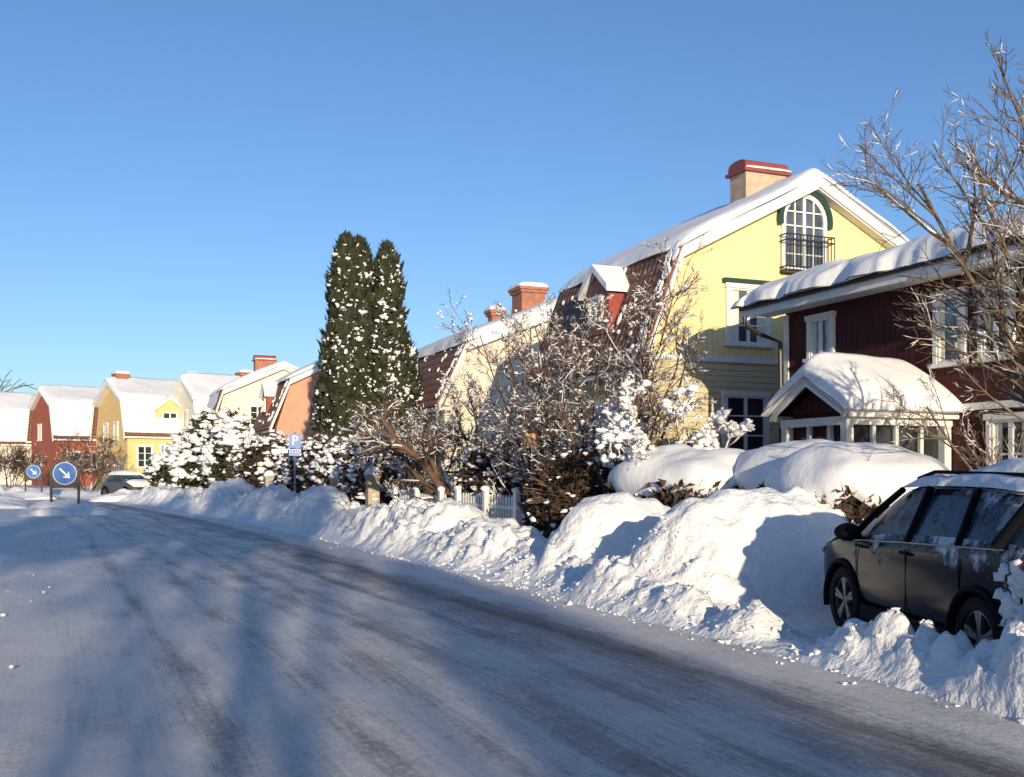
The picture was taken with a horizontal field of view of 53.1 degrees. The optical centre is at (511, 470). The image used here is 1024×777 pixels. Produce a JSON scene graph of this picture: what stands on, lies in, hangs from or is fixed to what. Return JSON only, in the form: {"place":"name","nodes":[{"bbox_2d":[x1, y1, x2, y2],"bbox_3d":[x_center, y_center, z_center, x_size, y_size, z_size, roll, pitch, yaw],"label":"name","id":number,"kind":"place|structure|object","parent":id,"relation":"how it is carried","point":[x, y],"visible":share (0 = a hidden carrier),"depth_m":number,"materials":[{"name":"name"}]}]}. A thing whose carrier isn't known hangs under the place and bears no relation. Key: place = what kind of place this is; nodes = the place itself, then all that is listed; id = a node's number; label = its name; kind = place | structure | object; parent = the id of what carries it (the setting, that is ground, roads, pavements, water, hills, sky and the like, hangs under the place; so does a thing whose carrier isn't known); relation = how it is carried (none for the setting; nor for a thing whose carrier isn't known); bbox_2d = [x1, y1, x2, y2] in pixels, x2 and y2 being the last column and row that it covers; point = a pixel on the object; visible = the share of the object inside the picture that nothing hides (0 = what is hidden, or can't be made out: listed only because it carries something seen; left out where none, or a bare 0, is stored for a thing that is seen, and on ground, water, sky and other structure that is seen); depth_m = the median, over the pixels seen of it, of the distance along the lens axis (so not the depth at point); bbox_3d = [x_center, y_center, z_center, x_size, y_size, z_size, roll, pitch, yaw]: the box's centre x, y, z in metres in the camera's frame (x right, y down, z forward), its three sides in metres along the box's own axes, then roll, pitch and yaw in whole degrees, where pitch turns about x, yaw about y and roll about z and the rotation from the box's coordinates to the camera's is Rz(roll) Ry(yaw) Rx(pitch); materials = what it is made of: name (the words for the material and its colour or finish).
{"place":"outdoors","nodes":[
{"label":"outdoors","id":0,"kind":"place"},
{"bbox_2d":[0,484,389,503],"bbox_3d":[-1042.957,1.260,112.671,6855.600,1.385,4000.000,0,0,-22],"label":"ground","id":1,"kind":"structure","parent":0,"point":[48,487],"depth_m":79.59,"materials":[{"name":"white snow"}]},
{"bbox_2d":[0,392,33,483],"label":"cream house","id":2,"kind":"structure","parent":1,"relation":"on","point":[14,408],"depth_m":98.71,"materials":[{"name":"paint"}]},
{"bbox_2d":[0,370,36,391],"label":"distant trees","id":3,"kind":"object","parent":1,"relation":"on","point":[13,385],"visible":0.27,"depth_m":146.12,"materials":[{"name":"brown plant"}]},
{"bbox_2d":[0,441,49,487],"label":"bare bush","id":4,"kind":"object","parent":1,"relation":"on","point":[14,462],"visible":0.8,"depth_m":74.57,"materials":[{"name":"brown plant"}]},
{"bbox_2d":[25,463,42,491],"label":"traffic sign","id":5,"kind":"object","parent":1,"relation":"on","point":[33,472],"visible":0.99,"depth_m":57.94,"materials":[{"name":"blue metal"}]},
{"bbox_2d":[26,385,100,485],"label":"red plaster house","id":6,"kind":"structure","parent":1,"relation":"on","point":[59,412],"depth_m":86.89,"materials":[{"name":"paint"}]},
{"bbox_2d":[37,424,41,440],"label":"window","id":7,"kind":"structure","parent":6,"relation":"in","point":[39,425],"depth_m":88.94,"materials":[{"name":"white paint"}]},
{"bbox_2d":[50,458,79,503],"bbox_3d":[-16.608,0.669,38.043,1.040,2.262,0.080,0,0,-10],"label":"traffic sign","id":8,"kind":"object","parent":1,"relation":"on","point":[64,474],"visible":0.99,"depth_m":38.02,"materials":[{"name":"blue metal"}]},
{"bbox_2d":[51,426,123,490],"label":"bare bush","id":9,"kind":"object","parent":1,"relation":"on","point":[100,471],"visible":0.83,"depth_m":65.78,"materials":[{"name":"brown plant"}]},
{"bbox_2d":[90,370,198,487],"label":"ochre house","id":10,"kind":"structure","parent":1,"relation":"on","point":[139,417],"depth_m":73.85,"materials":[{"name":"paint"}]},
{"bbox_2d":[102,422,107,441],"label":"window","id":11,"kind":"structure","parent":10,"relation":"in","point":[105,425],"depth_m":76.15,"materials":[{"name":"white paint"}]},
{"bbox_2d":[113,421,118,440],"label":"window","id":12,"kind":"structure","parent":10,"relation":"in","point":[115,424],"depth_m":74.26,"materials":[{"name":"white paint"}]},
{"bbox_2d":[114,459,119,470],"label":"window","id":13,"kind":"structure","parent":10,"relation":"in","point":[115,465],"depth_m":73.92,"materials":[{"name":"white paint"}]},
{"bbox_2d":[135,444,153,467],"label":"window","id":14,"kind":"structure","parent":10,"relation":"in","point":[143,452],"depth_m":72.98,"materials":[{"name":"white paint"}]},
{"bbox_2d":[159,443,170,451],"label":"window","id":15,"kind":"structure","parent":10,"relation":"in","point":[160,444],"depth_m":73.74,"materials":[{"name":"white paint"}]},
{"bbox_2d":[142,405,252,488],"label":"snowy conifer","id":16,"kind":"object","parent":1,"relation":"on","point":[174,464],"visible":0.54,"depth_m":54.16,"materials":[{"name":"white plant"}]},
{"bbox_2d":[170,369,252,434],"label":"pale house","id":17,"kind":"structure","parent":1,"relation":"on","point":[191,392],"depth_m":73.07,"materials":[{"name":"paint"}]},
{"bbox_2d":[181,409,187,429],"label":"window","id":18,"kind":"structure","parent":17,"relation":"in","point":[184,412],"depth_m":73.38,"materials":[{"name":"white paint"}]},
{"bbox_2d":[193,421,264,486],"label":"snowy conifer","id":19,"kind":"object","parent":1,"relation":"on","point":[214,456],"visible":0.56,"depth_m":50.22,"materials":[{"name":"white plant"}]},
{"bbox_2d":[207,355,298,428],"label":"white house","id":20,"kind":"structure","parent":1,"relation":"on","point":[243,393],"depth_m":64.06,"materials":[{"name":"paint"}]},
{"bbox_2d":[248,404,261,425],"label":"window","id":21,"kind":"structure","parent":20,"relation":"in","point":[253,409],"depth_m":64.13,"materials":[{"name":"white paint"}]},
{"bbox_2d":[222,430,301,488],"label":"snowy bush","id":22,"kind":"object","parent":1,"relation":"on","point":[254,462],"visible":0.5,"depth_m":44.99,"materials":[{"name":"white plant"}]},
{"bbox_2d":[263,470,274,486],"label":"gate post","id":23,"kind":"object","parent":1,"relation":"on","point":[268,476],"visible":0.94,"depth_m":42.97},
{"bbox_2d":[253,359,321,440],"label":"pink house","id":24,"kind":"structure","parent":1,"relation":"on","point":[285,408],"depth_m":56.34,"materials":[{"name":"paint"}]},
{"bbox_2d":[269,429,346,493],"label":"snowy hedge","id":25,"kind":"object","parent":1,"relation":"on","point":[311,447],"visible":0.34,"depth_m":37.70,"materials":[{"name":"white plant"}]},
{"bbox_2d":[307,436,360,500],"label":"snowy bush","id":26,"kind":"object","parent":1,"relation":"on","point":[327,460],"visible":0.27,"depth_m":34.18,"materials":[{"name":"white plant"}]},
{"bbox_2d":[328,471,343,491],"bbox_3d":[-5.748,0.839,33.517,0.490,1.722,0.464,0,0,-22],"label":"gate post","id":27,"kind":"object","parent":1,"relation":"on","point":[332,476],"visible":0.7,"depth_m":33.34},
{"bbox_2d":[307,229,378,440],"bbox_3d":[-6.634,-3.916,40.744,3.205,11.233,2.878,0,0,-22],"label":"cypress tree","id":28,"kind":"object","parent":1,"relation":"on","point":[346,354],"visible":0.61,"depth_m":39.93,"materials":[{"name":"green plant"}]},
{"bbox_2d":[363,467,381,505],"bbox_3d":[-4.083,0.789,29.985,0.490,1.822,0.464,0,0,-22],"label":"gate post","id":29,"kind":"object","parent":1,"relation":"on","point":[372,483],"visible":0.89,"depth_m":29.84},
{"bbox_2d":[333,421,413,504],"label":"snowy bush","id":30,"kind":"object","parent":1,"relation":"on","point":[355,480],"visible":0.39,"depth_m":30.57,"materials":[{"name":"green plant"}]},
{"bbox_2d":[363,239,426,502],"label":"cypress tree","id":31,"kind":"object","parent":1,"relation":"on","point":[395,352],"visible":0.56,"depth_m":40.19,"materials":[{"name":"green plant"}]},
{"bbox_2d":[351,404,462,501],"bbox_3d":[-3.057,-0.153,29.002,3.038,3.518,3.674,0,0,-22],"label":"bare bush","id":32,"kind":"object","parent":1,"relation":"on","point":[397,462],"visible":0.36,"depth_m":28.55,"materials":[{"name":"brown plant"}]},
{"bbox_2d":[337,371,518,501],"bbox_3d":[-2.376,-0.459,25.886,4.472,4.205,5.420,0,0,-22],"label":"apple tree","id":33,"kind":"object","parent":1,"relation":"on","point":[423,457],"visible":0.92,"depth_m":24.76,"materials":[{"name":"brown plant"}]},
{"bbox_2d":[414,282,556,501],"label":"cream house","id":34,"kind":"structure","parent":1,"relation":"on","point":[444,354],"depth_m":40.17,"materials":[{"name":"paint"}]},
{"bbox_2d":[488,431,516,441],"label":"window","id":35,"kind":"structure","parent":34,"relation":"in","point":[488,431],"depth_m":39.95,"materials":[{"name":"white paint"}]},
{"bbox_2d":[454,485,522,525],"bbox_3d":[-0.563,1.030,21.916,0.239,1.440,3.225,0,0,-26],"label":"picket fence","id":36,"kind":"object","parent":1,"relation":"on","point":[506,506],"visible":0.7,"depth_m":21.71,"materials":[{"name":"white paint"}]},
{"bbox_2d":[453,430,527,517],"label":"yew bush","id":37,"kind":"object","parent":1,"relation":"on","point":[478,467],"visible":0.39,"depth_m":23.82,"materials":[{"name":"green plant"}]},
{"bbox_2d":[0,478,1023,718],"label":"snow bank","id":38,"kind":"structure","parent":1,"relation":"on","point":[756,547],"depth_m":12.04,"materials":[{"name":"white snow"}]},
{"bbox_2d":[101,470,154,494],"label":"parked car","id":39,"kind":"object","parent":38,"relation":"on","point":[126,479],"visible":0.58,"depth_m":56.77,"materials":[{"name":"grey paint"}]},
{"bbox_2d":[272,432,300,491],"bbox_3d":[-7.914,0.125,35.916,1.010,2.950,0.107,0,0,-12],"label":"parking sign","id":40,"kind":"object","parent":38,"relation":"on","point":[294,440],"visible":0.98,"depth_m":35.94,"materials":[{"name":"metal"}]},
{"bbox_2d":[392,485,446,502],"bbox_3d":[-2.381,1.052,25.707,0.221,1.397,3.802,0,0,-24],"label":"picket fence","id":41,"kind":"object","parent":38,"relation":"on","point":[438,497],"visible":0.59,"depth_m":25.64,"materials":[{"name":"white paint"}]},
{"bbox_2d":[0,513,1023,723],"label":"snow clods","id":42,"kind":"object","parent":38,"relation":"on","point":[796,651],"visible":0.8,"depth_m":10.77,"materials":[{"name":"white snow"}]},
{"bbox_2d":[524,432,535,523],"bbox_3d":[0.358,0.400,20.989,0.240,2.400,0.094,0,0,-7],"label":"warning sign","id":43,"kind":"object","parent":38,"relation":"on","point":[529,452],"visible":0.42,"depth_m":20.98,"materials":[{"name":"metal"}]},
{"bbox_2d":[516,439,622,538],"bbox_3d":[1.121,0.496,19.039,2.143,2.169,2.847,0,0,-22],"label":"yew bush","id":44,"kind":"object","parent":38,"relation":"on","point":[547,502],"visible":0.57,"depth_m":18.29,"materials":[{"name":"brown plant"}]},
{"bbox_2d":[822,458,1023,648],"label":"parked car","id":45,"kind":"object","parent":38,"relation":"on","point":[942,550],"visible":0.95,"depth_m":8.41,"materials":[{"name":"paint"}]},
{"bbox_2d":[466,403,615,523],"bbox_3d":[0.662,0.017,23.076,2.987,3.175,2.544,0,0,22],"label":"bare bush","id":46,"kind":"object","parent":1,"relation":"on","point":[491,447],"visible":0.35,"depth_m":22.89,"materials":[{"name":"brown plant"}]},
{"bbox_2d":[435,289,648,478],"bbox_3d":[1.014,-1.090,21.845,4.180,5.386,4.590,0,0,34],"label":"lilac bush","id":47,"kind":"object","parent":1,"relation":"on","point":[529,378],"visible":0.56,"depth_m":21.48,"materials":[{"name":"brown plant"}]},
{"bbox_2d":[481,233,718,484],"bbox_3d":[1.583,-1.427,19.219,4.567,6.060,5.218,0,0,12],"label":"lilac bush","id":48,"kind":"object","parent":1,"relation":"on","point":[652,402],"visible":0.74,"depth_m":18.99,"materials":[{"name":"brown plant"}]},
{"bbox_2d":[599,443,744,507],"bbox_3d":[2.848,0.511,16.625,2.300,1.922,3.209,0,0,-27],"label":"clipped hedge","id":49,"kind":"object","parent":1,"relation":"on","point":[671,476],"visible":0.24,"depth_m":15.72,"materials":[{"name":"white plant"}]},
{"bbox_2d":[589,371,755,472],"bbox_3d":[2.777,-0.058,17.268,2.923,3.330,3.137,0,0,2],"label":"snowy bush","id":50,"kind":"object","parent":1,"relation":"on","point":[617,429],"visible":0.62,"depth_m":17.16,"materials":[{"name":"white snow"}]},
{"bbox_2d":[529,159,909,462],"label":"yellow house","id":51,"kind":"structure","parent":1,"relation":"on","point":[769,222],"depth_m":26.39,"materials":[{"name":"yellow paint"}]},
{"bbox_2d":[551,409,570,458],"bbox_3d":[1.380,-0.970,29.749,0.150,1.600,1.400,0,0,-22],"label":"window","id":52,"kind":"structure","parent":51,"relation":"in","point":[561,409],"depth_m":29.46,"materials":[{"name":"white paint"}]},
{"bbox_2d":[596,402,620,462],"bbox_3d":[2.518,-0.970,26.973,0.150,1.600,1.400,0,0,-22],"label":"window","id":53,"kind":"structure","parent":51,"relation":"in","point":[614,402],"depth_m":26.88,"materials":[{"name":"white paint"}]},
{"bbox_2d":[721,391,770,450],"bbox_3d":[5.979,-1.170,26.139,1.500,1.700,0.150,0,0,-22],"label":"window","id":54,"kind":"structure","parent":51,"relation":"in","point":[744,405],"depth_m":26.17,"materials":[{"name":"white paint"}]},
{"bbox_2d":[724,282,773,347],"bbox_3d":[6.060,-3.970,26.204,1.450,1.600,0.150,0,0,-22],"label":"window","id":55,"kind":"structure","parent":51,"relation":"in","point":[736,334],"depth_m":26.14,"materials":[{"name":"white paint"}]},
{"bbox_2d":[781,194,826,269],"bbox_3d":[7.681,-6.225,26.864,1.440,2.090,0.120,0,0,-22],"label":"window","id":56,"kind":"structure","parent":51,"relation":"in","point":[804,215],"depth_m":26.89,"materials":[{"name":"white paint"}]},
{"bbox_2d":[734,439,834,489],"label":"clipped hedge","id":57,"kind":"object","parent":1,"relation":"on","point":[754,468],"visible":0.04,"depth_m":14.79,"materials":[{"name":"white plant"}]},
{"bbox_2d":[756,441,948,523],"bbox_3d":[4.552,0.544,13.534,2.378,1.859,2.701,0,0,-10],"label":"clipped hedge","id":58,"kind":"object","parent":1,"relation":"on","point":[858,482],"visible":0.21,"depth_m":12.47,"materials":[{"name":"white plant"}]},
{"bbox_2d":[730,207,1023,470],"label":"red house","id":59,"kind":"structure","parent":1,"relation":"on","point":[847,354],"depth_m":18.03,"materials":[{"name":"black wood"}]},
{"bbox_2d":[802,310,835,362],"bbox_3d":[6.375,-2.767,21.205,0.150,0.970,0.930,0,0,-22],"label":"window","id":60,"kind":"structure","parent":59,"relation":"in","point":[820,327],"depth_m":21.20,"materials":[{"name":"white paint"}]},
{"bbox_2d":[928,286,969,368],"bbox_3d":[7.685,-2.507,18.013,0.150,1.350,0.830,0,0,-22],"label":"window","id":61,"kind":"structure","parent":59,"relation":"in","point":[941,317],"depth_m":18.08,"materials":[{"name":"white paint"}]},
{"bbox_2d":[972,276,1015,362],"bbox_3d":[8.064,-2.507,17.088,0.150,1.350,0.830,0,0,-22],"label":"window","id":62,"kind":"structure","parent":59,"relation":"in","point":[1012,283],"depth_m":17.09,"materials":[{"name":"white paint"}]},
{"bbox_2d":[983,412,1023,464],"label":"window","id":63,"kind":"structure","parent":59,"relation":"in","point":[1000,424],"depth_m":16.96,"materials":[{"name":"white paint"}]},
{"bbox_2d":[822,28,1023,469],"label":"bare tree","id":64,"kind":"object","parent":1,"relation":"on","point":[1014,347],"visible":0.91,"depth_m":12.11,"materials":[{"name":"brown plant"}]},
{"bbox_2d":[0,494,1023,776],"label":"road","id":65,"kind":"structure","parent":0,"point":[136,640],"depth_m":7.72,"materials":[{"name":"white snow"}]},
{"bbox_2d":[0,495,33,508],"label":"snow mound","id":66,"kind":"object","parent":65,"relation":"on","point":[9,502],"visible":1,"depth_m":45.23,"materials":[{"name":"white snow"}]},
{"bbox_2d":[3,491,60,499],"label":"snow mound","id":67,"kind":"object","parent":65,"relation":"on","point":[30,495],"visible":0.8,"depth_m":57.31,"materials":[{"name":"white snow"}]},
{"bbox_2d":[16,498,111,516],"bbox_3d":[-16.772,1.324,38.522,3.163,0.552,5.595,0,0,-22],"label":"snow mound","id":68,"kind":"object","parent":65,"relation":"on","point":[63,507],"visible":0.98,"depth_m":36.91,"materials":[{"name":"white snow"}]},
{"bbox_2d":[89,488,137,501],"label":"snow mound","id":69,"kind":"object","parent":65,"relation":"on","point":[119,494],"visible":0.59,"depth_m":53.22,"materials":[{"name":"white snow"}]},
{"bbox_2d":[0,0,1023,393],"label":"sky","id":70,"kind":"structure","parent":0,"point":[180,180],"materials":[{"name":"blue"}]}
]}

